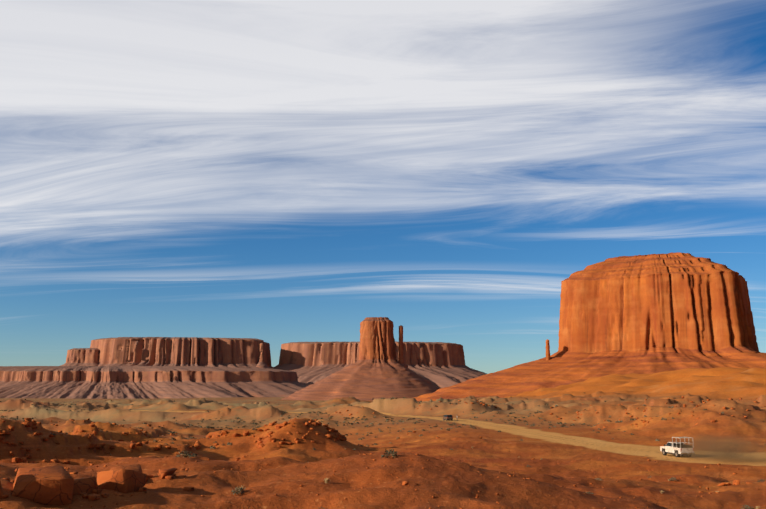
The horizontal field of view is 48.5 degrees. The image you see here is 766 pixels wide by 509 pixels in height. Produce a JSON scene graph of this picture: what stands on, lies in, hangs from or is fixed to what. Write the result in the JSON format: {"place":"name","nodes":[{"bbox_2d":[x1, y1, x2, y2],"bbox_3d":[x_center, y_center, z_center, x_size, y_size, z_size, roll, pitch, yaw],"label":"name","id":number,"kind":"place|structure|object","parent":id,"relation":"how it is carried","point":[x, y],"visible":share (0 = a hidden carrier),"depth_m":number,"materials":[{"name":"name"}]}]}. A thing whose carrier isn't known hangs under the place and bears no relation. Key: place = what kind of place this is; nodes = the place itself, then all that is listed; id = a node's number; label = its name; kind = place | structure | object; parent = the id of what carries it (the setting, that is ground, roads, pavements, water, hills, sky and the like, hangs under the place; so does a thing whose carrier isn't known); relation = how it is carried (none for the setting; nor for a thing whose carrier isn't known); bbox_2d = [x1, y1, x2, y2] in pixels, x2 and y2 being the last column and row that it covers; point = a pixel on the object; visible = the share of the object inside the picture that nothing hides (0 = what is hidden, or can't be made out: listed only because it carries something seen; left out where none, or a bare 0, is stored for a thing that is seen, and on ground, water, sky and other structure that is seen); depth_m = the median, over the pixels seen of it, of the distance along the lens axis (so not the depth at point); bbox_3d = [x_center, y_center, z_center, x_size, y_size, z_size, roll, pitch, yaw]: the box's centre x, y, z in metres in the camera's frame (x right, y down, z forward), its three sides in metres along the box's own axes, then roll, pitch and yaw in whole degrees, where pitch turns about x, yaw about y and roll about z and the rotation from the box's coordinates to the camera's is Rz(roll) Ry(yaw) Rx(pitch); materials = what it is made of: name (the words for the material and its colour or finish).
{"place":"outdoors","nodes":[
{"label":"outdoors","id":0,"kind":"place"},
{"bbox_2d":[0,367,765,508],"bbox_3d":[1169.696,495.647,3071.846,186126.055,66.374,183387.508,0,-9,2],"label":"desert ground","id":1,"kind":"structure","parent":0,"point":[493,454],"depth_m":123.52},
{"bbox_2d":[0,464,203,504],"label":"boulders","id":2,"kind":"object","parent":1,"relation":"on","point":[54,485],"visible":0.85,"depth_m":35.78,"materials":[{"name":"orange stone"}]},
{"bbox_2d":[0,366,308,398],"bbox_3d":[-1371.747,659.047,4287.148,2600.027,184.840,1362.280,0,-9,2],"label":"mesa","id":3,"kind":"structure","parent":1,"relation":"on","point":[110,382],"depth_m":3945.45,"materials":[{"name":"brown stone"}]},
{"bbox_2d":[60,348,98,365],"bbox_3d":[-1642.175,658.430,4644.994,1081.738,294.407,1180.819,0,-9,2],"label":"mesa shoulder","id":4,"kind":"object","parent":3,"relation":"on","point":[82,357],"visible":0.25,"depth_m":4554.83},
{"bbox_2d":[90,337,297,377],"bbox_3d":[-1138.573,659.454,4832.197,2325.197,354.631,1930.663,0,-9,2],"label":"mesa","id":5,"kind":"structure","parent":3,"relation":"on","point":[185,351],"depth_m":4531.49,"materials":[{"name":"brown stone"}]},
{"bbox_2d":[256,343,267,368],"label":"rock spire","id":6,"kind":"structure","parent":3,"relation":"on","point":[261,364],"depth_m":4615.03,"materials":[{"name":"brown stone"}]},
{"bbox_2d":[281,317,439,400],"bbox_3d":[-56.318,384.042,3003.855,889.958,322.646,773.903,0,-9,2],"label":"butte","id":7,"kind":"object","parent":1,"relation":"on","point":[376,370],"visible":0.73,"depth_m":2865.31,"materials":[{"name":"brown stone"}]},
{"bbox_2d":[398,325,408,369],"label":"rock spire","id":8,"kind":"structure","parent":7,"relation":"on","point":[401,358],"depth_m":2967.23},
{"bbox_2d":[0,415,752,485],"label":"rock ledges","id":9,"kind":"object","parent":1,"relation":"on","point":[336,436],"visible":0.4,"depth_m":119.73,"materials":[{"name":"brown stone"}]},
{"bbox_2d":[272,341,486,387],"bbox_3d":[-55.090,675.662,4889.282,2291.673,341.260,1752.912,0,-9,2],"label":"mesa","id":10,"kind":"structure","parent":1,"relation":"on","point":[440,364],"depth_m":4713.01,"materials":[{"name":"brown stone"}]},
{"bbox_2d":[0,396,764,437],"bbox_3d":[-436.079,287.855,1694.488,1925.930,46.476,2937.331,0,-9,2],"label":"shrubs","id":11,"kind":"object","parent":1,"relation":"on","point":[255,423],"visible":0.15,"depth_m":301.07,"materials":[{"name":"green plant"}]},
{"bbox_2d":[0,418,764,508],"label":"rocks","id":12,"kind":"object","parent":1,"relation":"on","point":[403,483],"visible":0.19,"depth_m":45.28,"materials":[{"name":"brown stone"}]},
{"bbox_2d":[51,405,724,456],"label":"shrubs","id":13,"kind":"object","parent":1,"relation":"on","point":[379,430],"visible":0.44,"depth_m":211.59,"materials":[{"name":"green plant"}]},
{"bbox_2d":[66,431,764,508],"bbox_3d":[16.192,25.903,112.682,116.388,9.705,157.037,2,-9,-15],"label":"shrubs","id":14,"kind":"object","parent":1,"relation":"on","point":[391,452],"visible":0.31,"depth_m":49.84,"materials":[{"name":"green plant"}]},
{"bbox_2d":[443,415,452,420],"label":"car","id":15,"kind":"object","parent":1,"relation":"on","point":[447,417],"visible":1,"depth_m":260.19,"materials":[{"name":"paint"}]},
{"bbox_2d":[414,252,765,400],"bbox_3d":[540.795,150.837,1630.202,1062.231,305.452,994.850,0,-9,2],"label":"butte","id":16,"kind":"object","parent":1,"relation":"on","point":[646,314],"visible":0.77,"depth_m":1535.16,"materials":[{"name":"orange stone"}]},
{"bbox_2d":[546,339,549,359],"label":"rock spire","id":17,"kind":"structure","parent":16,"relation":"on","point":[547,350],"depth_m":1588.46,"materials":[{"name":"orange stone"}]},
{"bbox_2d":[660,437,693,456],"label":"pickup truck","id":18,"kind":"object","parent":1,"relation":"on","point":[668,448],"visible":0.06,"depth_m":119.86,"materials":[{"name":"paint"}]},
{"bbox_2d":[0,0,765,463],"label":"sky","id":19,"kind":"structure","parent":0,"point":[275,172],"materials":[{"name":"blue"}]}
]}

